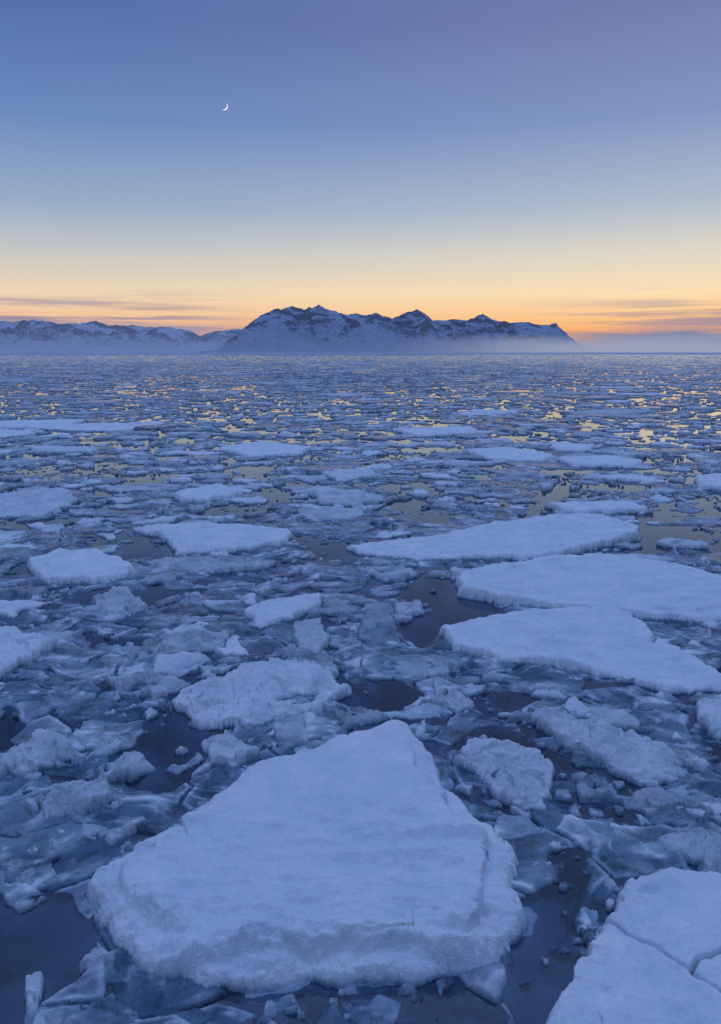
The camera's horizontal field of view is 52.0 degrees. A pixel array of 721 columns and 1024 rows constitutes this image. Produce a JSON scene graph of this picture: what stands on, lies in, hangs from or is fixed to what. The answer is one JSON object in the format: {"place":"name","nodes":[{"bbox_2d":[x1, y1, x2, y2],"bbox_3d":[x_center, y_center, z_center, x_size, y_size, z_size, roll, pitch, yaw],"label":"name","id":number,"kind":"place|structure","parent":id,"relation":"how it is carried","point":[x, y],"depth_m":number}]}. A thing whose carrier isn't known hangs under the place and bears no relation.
{"place":"outdoors","nodes":[
{"label":"outdoors","id":0,"kind":"place"},
{"bbox_2d":[0,319,241,351],"bbox_3d":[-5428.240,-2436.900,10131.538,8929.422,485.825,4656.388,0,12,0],"label":"mountain range","id":1,"kind":"structure","parent":0,"point":[32,335],"depth_m":9742.92},
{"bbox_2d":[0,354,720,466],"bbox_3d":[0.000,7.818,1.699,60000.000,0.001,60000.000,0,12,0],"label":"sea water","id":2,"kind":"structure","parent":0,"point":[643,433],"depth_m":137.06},
{"bbox_2d":[0,352,720,1023],"bbox_3d":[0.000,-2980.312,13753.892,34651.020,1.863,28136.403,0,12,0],"label":"pack ice","id":3,"kind":"structure","parent":2,"relation":"on","point":[290,734],"depth_m":17.18},
{"bbox_2d":[0,0,720,337],"label":"sky","id":4,"kind":"structure","parent":0,"point":[540,162]},
{"bbox_2d":[201,304,575,352],"bbox_3d":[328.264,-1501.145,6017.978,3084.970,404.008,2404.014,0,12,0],"label":"mountain island","id":5,"kind":"structure","parent":0,"point":[318,328],"depth_m":5890.28},
{"bbox_2d":[490,338,720,352],"bbox_3d":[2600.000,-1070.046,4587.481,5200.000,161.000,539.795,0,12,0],"label":"fog bank","id":6,"kind":"structure","parent":0,"point":[693,345],"depth_m":4830.28},
{"bbox_2d":[571,331,720,341],"bbox_3d":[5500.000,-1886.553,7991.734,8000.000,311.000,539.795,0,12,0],"label":"fog bank","id":7,"kind":"structure","parent":0,"point":[702,335],"depth_m":8212.80}
]}

